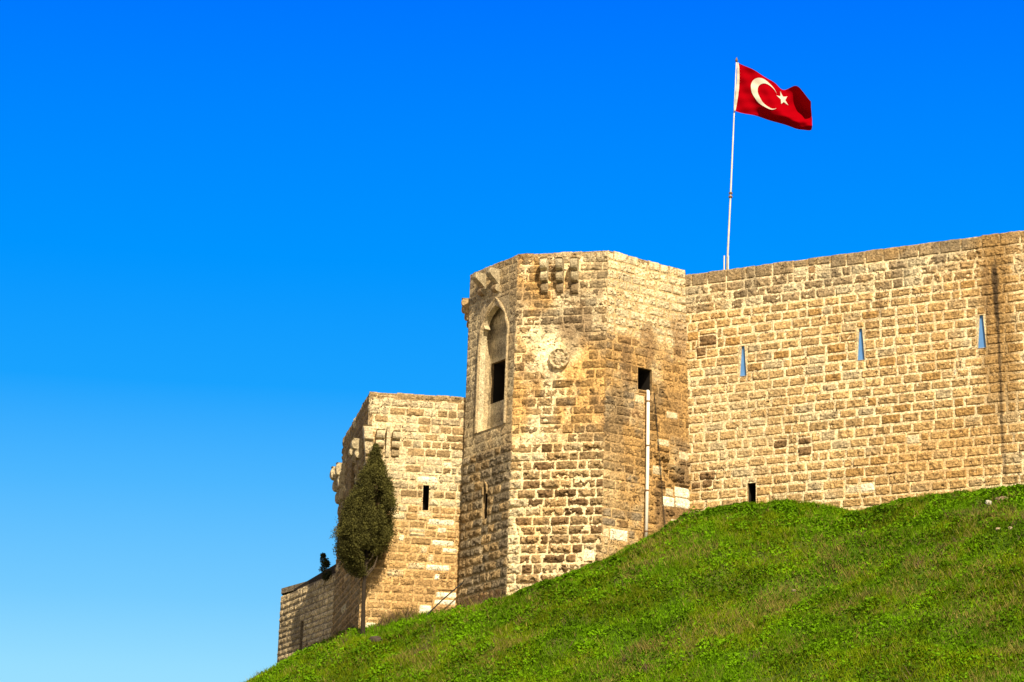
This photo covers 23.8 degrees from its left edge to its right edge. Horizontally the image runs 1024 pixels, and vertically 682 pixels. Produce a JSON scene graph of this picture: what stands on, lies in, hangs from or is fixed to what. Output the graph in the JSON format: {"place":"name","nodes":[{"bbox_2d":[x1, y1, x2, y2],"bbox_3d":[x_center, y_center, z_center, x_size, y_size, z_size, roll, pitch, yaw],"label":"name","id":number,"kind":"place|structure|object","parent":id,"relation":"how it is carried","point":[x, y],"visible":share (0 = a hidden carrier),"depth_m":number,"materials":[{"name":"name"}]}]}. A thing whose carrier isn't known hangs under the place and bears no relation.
{"place":"outdoors","nodes":[
{"label":"outdoors","id":0,"kind":"place"},
{"bbox_2d":[0,0,1023,681],"label":"sky","id":1,"kind":"structure","parent":0,"point":[227,226],"materials":[{"name":"blue"}]},
{"bbox_2d":[241,483,1023,681],"bbox_3d":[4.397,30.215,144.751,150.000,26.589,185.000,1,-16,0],"label":"hillside","id":2,"kind":"structure","parent":0,"point":[921,572],"depth_m":100.59,"materials":[{"name":"green plant"}]},
{"bbox_2d":[277,564,335,662],"bbox_3d":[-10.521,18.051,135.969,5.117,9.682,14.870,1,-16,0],"label":"retaining wall","id":3,"kind":"structure","parent":2,"relation":"on","point":[306,610],"depth_m":132.58,"materials":[{"name":"stone"}]},
{"bbox_2d":[318,552,330,571],"bbox_3d":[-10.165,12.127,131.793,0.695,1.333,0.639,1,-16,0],"label":"pine sapling","id":4,"kind":"object","parent":3,"relation":"on","point":[325,562],"visible":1,"depth_m":131.72,"materials":[{"name":"green plant"}]},
{"bbox_2d":[321,570,331,580],"bbox_3d":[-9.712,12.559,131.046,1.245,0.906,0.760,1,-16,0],"label":"bush","id":5,"kind":"object","parent":3,"relation":"on","point":[326,574],"visible":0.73,"depth_m":130.91,"materials":[{"name":"green plant"}]},
{"bbox_2d":[330,442,399,633],"bbox_3d":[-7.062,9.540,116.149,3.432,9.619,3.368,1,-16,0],"label":"cypress tree","id":6,"kind":"object","parent":2,"relation":"on","point":[363,521],"visible":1,"depth_m":115.75,"materials":[{"name":"green plant"}]},
{"bbox_2d":[368,636,382,642],"bbox_3d":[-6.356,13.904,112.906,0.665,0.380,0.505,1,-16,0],"label":"rock","id":7,"kind":"object","parent":2,"relation":"on","point":[376,638],"visible":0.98,"depth_m":112.70,"materials":[{"name":"grey stone"}]},
{"bbox_2d":[330,392,465,636],"bbox_3d":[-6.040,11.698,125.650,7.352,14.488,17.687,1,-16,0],"label":"squat tower","id":8,"kind":"structure","parent":2,"relation":"on","point":[418,439],"depth_m":118.73,"materials":[{"name":"stone"}]},
{"bbox_2d":[350,465,354,490],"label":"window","id":9,"kind":"structure","parent":8,"relation":"in","point":[352,471],"depth_m":124.30,"materials":[{"name":"stone"}]},
{"bbox_2d":[457,250,690,606],"bbox_3d":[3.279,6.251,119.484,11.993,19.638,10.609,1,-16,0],"label":"polygonal tower","id":10,"kind":"structure","parent":2,"relation":"on","point":[572,357],"depth_m":116.53,"materials":[{"name":"stone"}]},
{"bbox_2d":[426,582,462,615],"bbox_3d":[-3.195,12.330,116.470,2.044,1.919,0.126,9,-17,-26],"label":"guy wire","id":11,"kind":"object","parent":10,"relation":"attached to","point":[444,598],"visible":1,"depth_m":116.43,"materials":[{"name":"silver metal"}]},
{"bbox_2d":[490,359,504,403],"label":"window","id":12,"kind":"structure","parent":10,"relation":"in","point":[497,368],"depth_m":119.66,"materials":[{"name":"stone"}]},
{"bbox_2d":[638,367,651,391],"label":"window","id":13,"kind":"structure","parent":10,"relation":"in","point":[644,375],"depth_m":117.83,"materials":[{"name":"stone"}]},
{"bbox_2d":[643,390,649,537],"bbox_3d":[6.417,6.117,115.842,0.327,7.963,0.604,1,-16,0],"label":"drainpipe","id":14,"kind":"object","parent":10,"relation":"attached to","point":[647,446],"visible":0.92,"depth_m":115.80,"materials":[{"name":"white plastic"}]},
{"bbox_2d":[654,393,664,525],"bbox_3d":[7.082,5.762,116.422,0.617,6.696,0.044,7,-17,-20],"label":"cable","id":15,"kind":"object","parent":10,"relation":"attached to","point":[659,459],"visible":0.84,"depth_m":116.44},
{"bbox_2d":[243,482,1023,681],"bbox_3d":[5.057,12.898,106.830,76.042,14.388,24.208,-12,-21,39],"label":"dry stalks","id":16,"kind":"object","parent":2,"relation":"on","point":[406,613],"visible":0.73,"depth_m":102.88,"materials":[{"name":"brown plant"}]},
{"bbox_2d":[685,231,1023,514],"bbox_3d":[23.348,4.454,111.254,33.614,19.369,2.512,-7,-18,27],"label":"curtain wall","id":17,"kind":"structure","parent":2,"relation":"on","point":[860,380],"depth_m":114.63,"materials":[{"name":"stone"}]},
{"bbox_2d":[723,57,737,269],"bbox_3d":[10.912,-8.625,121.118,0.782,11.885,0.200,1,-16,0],"label":"flagpole","id":18,"kind":"object","parent":17,"relation":"on","point":[730,197],"visible":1,"depth_m":120.76,"materials":[{"name":"metal"}]},
{"bbox_2d":[734,62,811,129],"bbox_3d":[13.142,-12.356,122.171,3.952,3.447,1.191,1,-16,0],"label":"flag","id":19,"kind":"object","parent":18,"relation":"attached to","point":[759,94],"visible":1,"depth_m":122.00,"materials":[{"name":"fabric"}]},
{"bbox_2d":[748,483,755,501],"bbox_3d":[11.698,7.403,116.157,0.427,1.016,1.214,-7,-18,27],"label":"window","id":20,"kind":"structure","parent":17,"relation":"in","point":[751,486],"depth_m":116.20,"materials":[{"name":"stone"}]}
]}

